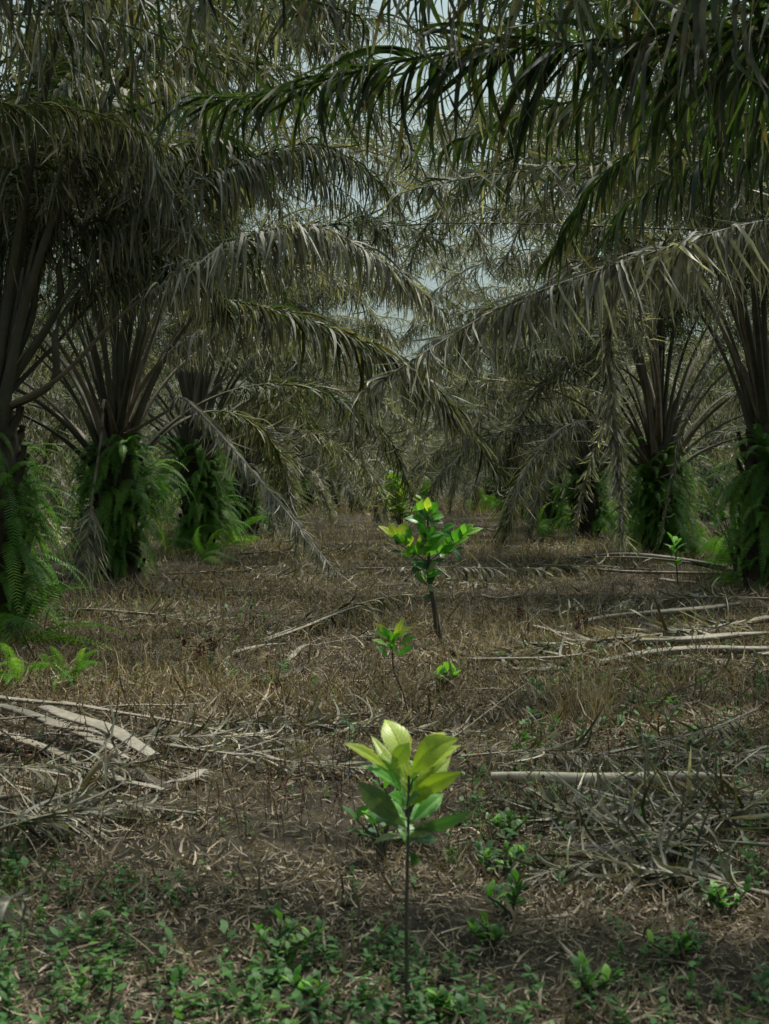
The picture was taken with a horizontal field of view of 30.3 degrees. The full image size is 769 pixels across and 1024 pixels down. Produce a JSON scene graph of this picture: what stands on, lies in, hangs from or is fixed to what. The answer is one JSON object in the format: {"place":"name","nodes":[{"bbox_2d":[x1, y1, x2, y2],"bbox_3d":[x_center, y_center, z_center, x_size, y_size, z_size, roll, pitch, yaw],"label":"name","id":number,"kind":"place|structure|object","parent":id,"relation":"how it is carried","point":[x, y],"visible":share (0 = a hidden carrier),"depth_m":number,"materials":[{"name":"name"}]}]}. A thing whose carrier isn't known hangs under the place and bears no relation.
{"place":"outdoors","nodes":[
{"label":"outdoors","id":0,"kind":"place"},
{"bbox_2d":[0,0,767,483],"label":"sky","id":1,"kind":"structure","parent":0,"point":[376,4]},
{"bbox_2d":[0,484,768,1023],"bbox_3d":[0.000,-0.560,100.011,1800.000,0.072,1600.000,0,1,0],"label":"ground","id":2,"kind":"structure","parent":0,"point":[492,918],"depth_m":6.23,"materials":[{"name":"brown plant"}]},
{"bbox_2d":[0,889,36,935],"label":"fallen frond","id":3,"kind":"object","parent":2,"relation":"on","point":[17,901],"visible":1,"depth_m":3.44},
{"bbox_2d":[0,643,55,687],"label":"ground fern","id":4,"kind":"object","parent":2,"relation":"on","point":[15,662],"visible":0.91,"depth_m":10.97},
{"bbox_2d":[0,728,87,770],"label":"cut stalk","id":5,"kind":"object","parent":2,"relation":"on","point":[41,747],"visible":0.56,"depth_m":8.07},
{"bbox_2d":[8,250,91,546],"bbox_3d":[-12.018,-2.852,28.836,11.960,12.454,11.603,0,1,0],"label":"oil palm","id":6,"kind":"object","parent":2,"relation":"on","point":[37,381],"visible":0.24,"depth_m":29.83,"materials":[{"name":"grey plant"}]},
{"bbox_2d":[0,703,116,754],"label":"cut stalk","id":7,"kind":"object","parent":2,"relation":"on","point":[25,712],"visible":0.61,"depth_m":8.72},
{"bbox_2d":[0,583,135,655],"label":"ground fern","id":8,"kind":"object","parent":2,"relation":"on","point":[5,618],"visible":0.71,"depth_m":13.59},
{"bbox_2d":[37,646,103,693],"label":"ground fern","id":9,"kind":"object","parent":2,"relation":"on","point":[81,659],"visible":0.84,"depth_m":10.98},
{"bbox_2d":[0,695,143,719],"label":"cut stalk","id":10,"kind":"object","parent":2,"relation":"on","point":[19,700],"visible":0.66,"depth_m":9.63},
{"bbox_2d":[12,262,151,543],"bbox_3d":[-11.717,-2.872,37.359,11.021,11.282,11.431,0,1,0],"label":"oil palm","id":11,"kind":"object","parent":2,"relation":"on","point":[36,432],"visible":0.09,"depth_m":37.95,"materials":[{"name":"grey plant"}]},
{"bbox_2d":[0,740,165,860],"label":"fallen frond","id":12,"kind":"object","parent":2,"relation":"on","point":[34,819],"visible":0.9,"depth_m":6.22,"materials":[{"name":"plant"}]},
{"bbox_2d":[0,686,193,809],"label":"fallen frond","id":13,"kind":"object","parent":2,"relation":"on","point":[61,768],"visible":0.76,"depth_m":7.21,"materials":[{"name":"plant"}]},
{"bbox_2d":[12,254,182,531],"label":"oil palm","id":14,"kind":"object","parent":2,"relation":"on","point":[61,504],"visible":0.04,"depth_m":46.24,"materials":[{"name":"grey plant"}]},
{"bbox_2d":[19,288,181,523],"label":"oil palm","id":15,"kind":"object","parent":2,"relation":"on","point":[150,411],"visible":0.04,"depth_m":55.03,"materials":[{"name":"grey plant"}]},
{"bbox_2d":[27,741,181,789],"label":"cut stalk","id":16,"kind":"object","parent":2,"relation":"on","point":[134,775],"visible":0.39,"depth_m":7.75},
{"bbox_2d":[37,705,159,758],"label":"cut stalk","id":17,"kind":"object","parent":16,"relation":"on","point":[135,744],"visible":0.88,"depth_m":8.14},
{"bbox_2d":[39,722,129,748],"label":"cut stalk","id":18,"kind":"object","parent":17,"relation":"on","point":[74,728],"visible":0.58,"depth_m":8.11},
{"bbox_2d":[81,738,142,762],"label":"cut stalk","id":19,"kind":"object","parent":16,"relation":"on","point":[99,743],"visible":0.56,"depth_m":7.86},
{"bbox_2d":[0,734,216,827],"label":"fallen frond","id":20,"kind":"object","parent":2,"relation":"on","point":[91,773],"visible":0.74,"depth_m":6.77,"materials":[{"name":"plant"}]},
{"bbox_2d":[77,763,174,792],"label":"cut stalk","id":21,"kind":"object","parent":2,"relation":"on","point":[120,779],"visible":0.58,"depth_m":7.27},
{"bbox_2d":[41,376,228,511],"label":"oil palm","id":22,"kind":"object","parent":2,"relation":"on","point":[150,462],"visible":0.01,"depth_m":73.10,"materials":[{"name":"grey plant"}]},
{"bbox_2d":[76,701,205,708],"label":"cut stalk","id":23,"kind":"object","parent":2,"relation":"on","point":[175,704],"visible":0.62,"depth_m":9.76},
{"bbox_2d":[37,588,295,634],"bbox_3d":[-2.455,1.051,16.138,4.498,0.414,0.964,1,2,39],"label":"fallen frond","id":24,"kind":"object","parent":2,"relation":"on","point":[197,617],"visible":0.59,"depth_m":16.16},
{"bbox_2d":[59,701,287,745],"bbox_3d":[-1.432,1.354,9.107,1.982,0.131,0.238,1,2,35],"label":"cut stalk","id":25,"kind":"object","parent":2,"relation":"on","point":[125,713],"visible":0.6,"depth_m":9.19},
{"bbox_2d":[39,685,323,759],"bbox_3d":[-1.247,1.202,8.495,1.770,0.436,0.780,0,1,0],"label":"fallen frond","id":26,"kind":"object","parent":2,"relation":"on","point":[220,742],"visible":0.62,"depth_m":8.52,"materials":[{"name":"plant"}]},
{"bbox_2d":[162,765,213,784],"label":"cut stalk","id":27,"kind":"object","parent":2,"relation":"on","point":[193,774],"visible":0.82,"depth_m":7.48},
{"bbox_2d":[0,0,377,177],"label":"oil palm","id":28,"kind":"object","parent":2,"relation":"on","point":[8,14],"visible":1,"depth_m":8.38,"materials":[{"name":"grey plant"}]},
{"bbox_2d":[156,524,227,556],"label":"ground fern","id":29,"kind":"object","parent":2,"relation":"on","point":[181,540],"visible":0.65,"depth_m":30.75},
{"bbox_2d":[123,571,286,596],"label":"fallen frond","id":30,"kind":"object","parent":2,"relation":"on","point":[174,592],"visible":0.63,"depth_m":19.67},
{"bbox_2d":[192,527,252,564],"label":"ground fern","id":31,"kind":"object","parent":2,"relation":"on","point":[208,552],"visible":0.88,"depth_m":27.71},
{"bbox_2d":[214,510,265,544],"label":"ground fern","id":32,"kind":"object","parent":2,"relation":"on","point":[245,538],"visible":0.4,"depth_m":35.64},
{"bbox_2d":[0,0,498,588],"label":"oil palm","id":33,"kind":"object","parent":2,"relation":"on","point":[116,490],"visible":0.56,"depth_m":22.79,"materials":[{"name":"plant"}]},
{"bbox_2d":[15,107,494,561],"bbox_3d":[-4.365,-4.122,31.947,10.714,11.645,11.669,-1,2,-41],"label":"oil palm","id":34,"kind":"object","parent":2,"relation":"on","point":[201,475],"visible":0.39,"depth_m":31.48,"materials":[{"name":"plant"}]},
{"bbox_2d":[0,0,511,636],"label":"oil palm","id":35,"kind":"object","parent":2,"relation":"on","point":[46,194],"visible":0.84,"depth_m":14.49,"materials":[{"name":"plant"}]},
{"bbox_2d":[169,546,363,580],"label":"fallen frond","id":36,"kind":"object","parent":2,"relation":"on","point":[240,569],"visible":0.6,"depth_m":23.26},
{"bbox_2d":[62,213,472,538],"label":"oil palm","id":37,"kind":"object","parent":2,"relation":"on","point":[256,505],"visible":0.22,"depth_m":42.50,"materials":[{"name":"plant"}]},
{"bbox_2d":[170,743,366,778],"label":"cut stalk","id":38,"kind":"object","parent":2,"relation":"on","point":[303,764],"visible":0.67,"depth_m":7.83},
{"bbox_2d":[155,301,413,518],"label":"oil palm","id":39,"kind":"object","parent":2,"relation":"on","point":[350,493],"visible":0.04,"depth_m":59.86,"materials":[{"name":"plant"}]},
{"bbox_2d":[252,909,327,967],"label":"leafy weed","id":40,"kind":"object","parent":2,"relation":"on","point":[262,933],"visible":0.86,"depth_m":4.65,"materials":[{"name":"green plant"}]},
{"bbox_2d":[163,698,418,783],"bbox_3d":[-0.487,1.218,7.832,1.826,0.439,0.648,1,1,24],"label":"fallen frond","id":41,"kind":"object","parent":2,"relation":"on","point":[320,761],"visible":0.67,"depth_m":7.82,"materials":[{"name":"plant"}]},
{"bbox_2d":[141,232,457,527],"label":"oil palm","id":42,"kind":"object","parent":2,"relation":"on","point":[332,518],"visible":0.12,"depth_m":51.65,"materials":[{"name":"plant"}]},
{"bbox_2d":[224,367,386,510],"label":"oil palm","id":43,"kind":"object","parent":2,"relation":"on","point":[308,491],"visible":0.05,"depth_m":79.07,"materials":[{"name":"plant"}]},
{"bbox_2d":[282,964,334,1015],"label":"leafy weed","id":44,"kind":"object","parent":2,"relation":"on","point":[296,981],"visible":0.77,"depth_m":4.28,"materials":[{"name":"green plant"}]},
{"bbox_2d":[214,321,416,514],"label":"oil palm","id":45,"kind":"object","parent":2,"relation":"on","point":[330,484],"visible":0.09,"depth_m":69.94,"materials":[{"name":"plant"}]},
{"bbox_2d":[240,531,392,558],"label":"fallen frond","id":46,"kind":"object","parent":2,"relation":"on","point":[337,550],"visible":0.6,"depth_m":30.03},
{"bbox_2d":[262,600,389,642],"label":"cut stalk","id":47,"kind":"object","parent":2,"relation":"on","point":[307,625],"visible":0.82,"depth_m":14.52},
{"bbox_2d":[168,682,516,738],"bbox_3d":[-0.282,1.241,9.082,2.303,0.366,0.762,0,1,0],"label":"fallen frond","id":48,"kind":"object","parent":2,"relation":"on","point":[321,724],"visible":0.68,"depth_m":9.06,"materials":[{"name":"plant"}]},
{"bbox_2d":[260,585,436,640],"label":"fallen frond","id":49,"kind":"object","parent":2,"relation":"on","point":[381,603],"visible":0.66,"depth_m":15.80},
{"bbox_2d":[288,403,444,510],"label":"oil palm","id":50,"kind":"object","parent":2,"relation":"on","point":[356,508],"visible":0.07,"depth_m":75.76,"materials":[{"name":"plant"}]},
{"bbox_2d":[342,784,413,863],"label":"leafy weed","id":51,"kind":"object","parent":2,"relation":"on","point":[371,829],"visible":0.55,"depth_m":5.96,"materials":[{"name":"green plant"}]},
{"bbox_2d":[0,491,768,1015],"bbox_3d":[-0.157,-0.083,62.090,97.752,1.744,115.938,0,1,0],"label":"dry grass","id":52,"kind":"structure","parent":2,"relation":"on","point":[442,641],"depth_m":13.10,"materials":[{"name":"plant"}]},
{"bbox_2d":[0,544,768,1023],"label":"weeds","id":53,"kind":"object","parent":2,"relation":"on","point":[252,982],"visible":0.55,"depth_m":4.61,"materials":[{"name":"green plant"}]},
{"bbox_2d":[317,595,468,644],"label":"fallen frond","id":54,"kind":"object","parent":2,"relation":"on","point":[363,633],"visible":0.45,"depth_m":14.25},
{"bbox_2d":[373,617,415,711],"bbox_3d":[0.069,1.068,9.852,0.316,0.666,0.124,0,1,0],"label":"sapling","id":55,"kind":"object","parent":2,"relation":"on","point":[390,636],"visible":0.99,"depth_m":9.86,"materials":[{"name":"green plant"}]},
{"bbox_2d":[370,760,421,839],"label":"leafy weed","id":56,"kind":"object","parent":2,"relation":"on","point":[386,784],"visible":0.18,"depth_m":6.40,"materials":[{"name":"green plant"}]},
{"bbox_2d":[377,470,431,524],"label":"sapling","id":57,"kind":"object","parent":2,"relation":"on","point":[399,509],"visible":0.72,"depth_m":40.22,"materials":[{"name":"green plant"}]},
{"bbox_2d":[344,720,474,1012],"bbox_3d":[0.088,1.084,4.269,0.383,0.886,0.261,0,1,14],"label":"sapling","id":58,"kind":"object","parent":2,"relation":"on","point":[395,769],"visible":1,"depth_m":4.26,"materials":[{"name":"green plant"}]},
{"bbox_2d":[379,497,482,643],"bbox_3d":[0.447,0.595,13.770,1.025,1.488,0.320,0,1,0],"label":"sapling","id":59,"kind":"object","parent":2,"relation":"on","point":[401,534],"visible":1,"depth_m":13.74,"materials":[{"name":"green plant"}]},
{"bbox_2d":[368,401,498,501],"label":"oil palm","id":60,"kind":"object","parent":2,"relation":"on","point":[424,450],"visible":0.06,"depth_m":83.39,"materials":[{"name":"plant"}]},
{"bbox_2d":[428,660,464,690],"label":"leafy weed","id":61,"kind":"object","parent":2,"relation":"on","point":[443,668],"visible":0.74,"depth_m":10.87,"materials":[{"name":"green plant"}]},
{"bbox_2d":[427,985,476,1023],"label":"leafy weed","id":62,"kind":"object","parent":2,"relation":"on","point":[438,1001],"visible":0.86,"depth_m":4.20,"materials":[{"name":"green plant"}]},
{"bbox_2d":[146,0,768,297],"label":"oil palm","id":63,"kind":"object","parent":2,"relation":"on","point":[722,126],"visible":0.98,"depth_m":6.67,"materials":[{"name":"plant"}]},
{"bbox_2d":[380,571,545,589],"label":"fallen frond","id":64,"kind":"object","parent":2,"relation":"on","point":[436,580],"visible":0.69,"depth_m":21.14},
{"bbox_2d":[385,345,570,506],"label":"oil palm","id":65,"kind":"object","parent":2,"relation":"on","point":[443,457],"visible":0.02,"depth_m":86.82,"materials":[{"name":"plant"}]},
{"bbox_2d":[389,374,569,510],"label":"oil palm","id":66,"kind":"object","parent":2,"relation":"on","point":[490,491],"visible":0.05,"depth_m":77.09,"materials":[{"name":"plant"}]},
{"bbox_2d":[465,911,510,949],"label":"leafy weed","id":67,"kind":"object","parent":2,"relation":"on","point":[476,929],"visible":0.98,"depth_m":4.86,"materials":[{"name":"green plant"}]},
{"bbox_2d":[395,360,604,516],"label":"oil palm","id":68,"kind":"object","parent":2,"relation":"on","point":[475,491],"visible":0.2,"depth_m":67.77,"materials":[{"name":"plant"}]},
{"bbox_2d":[475,840,530,879],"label":"leafy weed","id":69,"kind":"object","parent":2,"relation":"on","point":[509,861],"visible":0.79,"depth_m":5.74,"materials":[{"name":"green plant"}]},
{"bbox_2d":[482,868,528,919],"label":"leafy weed","id":70,"kind":"object","parent":2,"relation":"on","point":[514,899],"visible":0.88,"depth_m":5.19,"materials":[{"name":"green plant"}]},
{"bbox_2d":[486,807,529,838],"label":"leafy weed","id":71,"kind":"object","parent":2,"relation":"on","point":[499,818],"visible":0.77,"depth_m":6.38,"materials":[{"name":"green plant"}]},
{"bbox_2d":[356,550,660,582],"bbox_3d":[2.658,0.823,23.587,5.687,0.573,3.030,0,1,-16],"label":"fallen frond","id":72,"kind":"object","parent":2,"relation":"on","point":[551,568],"visible":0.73,"depth_m":22.68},
{"bbox_2d":[382,279,670,519],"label":"oil palm","id":73,"kind":"object","parent":2,"relation":"on","point":[518,471],"visible":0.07,"depth_m":58.71,"materials":[{"name":"plant"}]},
{"bbox_2d":[311,0,768,556],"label":"oil palm","id":74,"kind":"object","parent":2,"relation":"on","point":[723,244],"visible":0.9,"depth_m":10.79,"materials":[{"name":"plant"}]},
{"bbox_2d":[473,536,617,549],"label":"fallen frond","id":75,"kind":"object","parent":2,"relation":"on","point":[555,546],"visible":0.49,"depth_m":33.30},
{"bbox_2d":[459,625,640,672],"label":"fallen frond","id":76,"kind":"object","parent":2,"relation":"on","point":[503,658],"visible":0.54,"depth_m":12.08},
{"bbox_2d":[356,158,751,543],"bbox_3d":[5.588,-4.541,40.332,12.981,11.456,11.823,0,1,0],"label":"oil palm","id":77,"kind":"object","parent":2,"relation":"on","point":[596,511],"visible":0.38,"depth_m":39.82,"materials":[{"name":"plant"}]},
{"bbox_2d":[536,502,574,537],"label":"ground fern","id":78,"kind":"object","parent":2,"relation":"on","point":[540,529],"visible":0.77,"depth_m":40.56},
{"bbox_2d":[396,238,717,530],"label":"oil palm","id":79,"kind":"object","parent":2,"relation":"on","point":[549,507],"visible":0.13,"depth_m":48.94,"materials":[{"name":"plant"}]},
{"bbox_2d":[356,0,768,590],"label":"oil palm","id":80,"kind":"object","parent":2,"relation":"on","point":[750,482],"visible":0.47,"depth_m":20.77,"materials":[{"name":"plant"}]},
{"bbox_2d":[365,88,768,558],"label":"oil palm","id":81,"kind":"object","parent":2,"relation":"on","point":[655,456],"visible":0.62,"depth_m":29.48,"materials":[{"name":"plant"}]},
{"bbox_2d":[460,694,695,770],"bbox_3d":[1.102,1.233,8.078,1.332,0.397,0.754,0,1,20],"label":"fallen frond","id":82,"kind":"object","parent":2,"relation":"on","point":[576,754],"visible":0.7,"depth_m":8.03,"materials":[{"name":"plant"}]},
{"bbox_2d":[501,589,683,618],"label":"fallen frond","id":83,"kind":"object","parent":2,"relation":"on","point":[635,605],"visible":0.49,"depth_m":16.80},
{"bbox_2d":[562,950,624,999],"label":"leafy weed","id":84,"kind":"object","parent":2,"relation":"on","point":[604,977],"visible":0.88,"depth_m":4.37,"materials":[{"name":"green plant"}]},
{"bbox_2d":[491,771,737,784],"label":"cut stalk","id":85,"kind":"object","parent":2,"relation":"on","point":[570,778],"visible":0.59,"depth_m":7.22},
{"bbox_2d":[470,747,768,865],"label":"fallen frond","id":86,"kind":"object","parent":2,"relation":"on","point":[596,828],"visible":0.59,"depth_m":6.32,"materials":[{"name":"plant"}]},
{"bbox_2d":[471,587,768,658],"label":"fallen frond","id":87,"kind":"object","parent":2,"relation":"on","point":[735,624],"visible":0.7,"depth_m":13.35,"materials":[{"name":"plant"}]},
{"bbox_2d":[489,746,768,894],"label":"fallen frond","id":88,"kind":"object","parent":2,"relation":"on","point":[699,816],"visible":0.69,"depth_m":5.92,"materials":[{"name":"plant"}]},
{"bbox_2d":[495,727,768,840],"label":"fallen frond","id":89,"kind":"object","parent":2,"relation":"on","point":[634,796],"visible":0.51,"depth_m":6.58,"materials":[{"name":"plant"}]},
{"bbox_2d":[566,552,726,567],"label":"cut stalk","id":90,"kind":"object","parent":2,"relation":"on","point":[665,557],"visible":0.66,"depth_m":24.40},
{"bbox_2d":[560,542,733,572],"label":"fallen frond","id":91,"kind":"object","parent":2,"relation":"on","point":[644,560],"visible":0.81,"depth_m":23.92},
{"bbox_2d":[556,602,741,628],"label":"cut stalk","id":92,"kind":"object","parent":2,"relation":"on","point":[676,611],"visible":0.69,"depth_m":15.84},
{"bbox_2d":[561,324,737,514],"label":"oil palm","id":93,"kind":"object","parent":2,"relation":"on","point":[682,433],"visible":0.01,"depth_m":66.49,"materials":[{"name":"plant"}]},
{"bbox_2d":[546,700,758,756],"bbox_3d":[1.711,1.256,8.527,1.481,0.334,0.616,0,1,-13],"label":"fallen frond","id":94,"kind":"object","parent":2,"relation":"on","point":[687,734],"visible":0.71,"depth_m":8.42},
{"bbox_2d":[584,568,728,574],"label":"cut stalk","id":95,"kind":"object","parent":2,"relation":"on","point":[647,572],"visible":0.71,"depth_m":23.37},
{"bbox_2d":[569,631,768,657],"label":"cut stalk","id":96,"kind":"object","parent":2,"relation":"on","point":[706,637],"visible":0.67,"depth_m":13.02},
{"bbox_2d":[571,778,768,916],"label":"fallen frond","id":97,"kind":"object","parent":2,"relation":"on","point":[652,873],"visible":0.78,"depth_m":5.53,"materials":[{"name":"plant"}]},
{"bbox_2d":[647,928,700,964],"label":"leafy weed","id":98,"kind":"object","parent":2,"relation":"on","point":[685,941],"visible":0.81,"depth_m":4.71,"materials":[{"name":"green plant"}]},
{"bbox_2d":[603,307,746,520],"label":"oil palm","id":99,"kind":"object","parent":2,"relation":"on","point":[699,497],"visible":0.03,"depth_m":57.66,"materials":[{"name":"plant"}]},
{"bbox_2d":[666,532,686,585],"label":"young plant","id":100,"kind":"object","parent":2,"relation":"on","point":[675,541],"visible":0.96,"depth_m":21.18,"materials":[{"name":"green plant"}]},
{"bbox_2d":[586,630,767,677],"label":"fallen frond","id":101,"kind":"object","parent":2,"relation":"on","point":[693,660],"visible":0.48,"depth_m":11.87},
{"bbox_2d":[588,645,768,664],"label":"cut stalk","id":102,"kind":"object","parent":2,"relation":"on","point":[722,649],"visible":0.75,"depth_m":12.45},
{"bbox_2d":[604,304,768,525],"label":"oil palm","id":103,"kind":"object","parent":2,"relation":"on","point":[718,419],"visible":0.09,"depth_m":49.27,"materials":[{"name":"plant"}]},
{"bbox_2d":[607,571,768,615],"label":"fallen frond","id":104,"kind":"object","parent":2,"relation":"on","point":[704,598],"visible":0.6,"depth_m":17.26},
{"bbox_2d":[620,701,768,774],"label":"fallen frond","id":105,"kind":"object","parent":2,"relation":"on","point":[700,754],"visible":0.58,"depth_m":7.92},
{"bbox_2d":[689,527,724,558],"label":"ground fern","id":106,"kind":"object","parent":2,"relation":"on","point":[694,553],"visible":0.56,"depth_m":29.50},
{"bbox_2d":[665,258,768,475],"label":"oil palm","id":107,"kind":"object","parent":2,"relation":"on","point":[714,438],"visible":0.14,"depth_m":39.38,"materials":[{"name":"plant"}]},
{"bbox_2d":[694,519,740,569],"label":"ground fern","id":108,"kind":"object","parent":2,"relation":"on","point":[717,547],"visible":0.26,"depth_m":24.79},
{"bbox_2d":[698,873,752,919],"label":"leafy weed","id":109,"kind":"object","parent":2,"relation":"on","point":[711,893],"visible":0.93,"depth_m":5.21,"materials":[{"name":"green plant"}]},
{"bbox_2d":[709,488,743,575],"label":"shrub","id":110,"kind":"object","parent":2,"relation":"on","point":[713,490],"visible":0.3,"depth_m":23.41,"materials":[{"name":"green plant"}]},
{"bbox_2d":[0,551,768,857],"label":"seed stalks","id":111,"kind":"object","parent":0,"point":[199,646],"visible":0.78,"depth_m":8.38,"materials":[{"name":"plant"}]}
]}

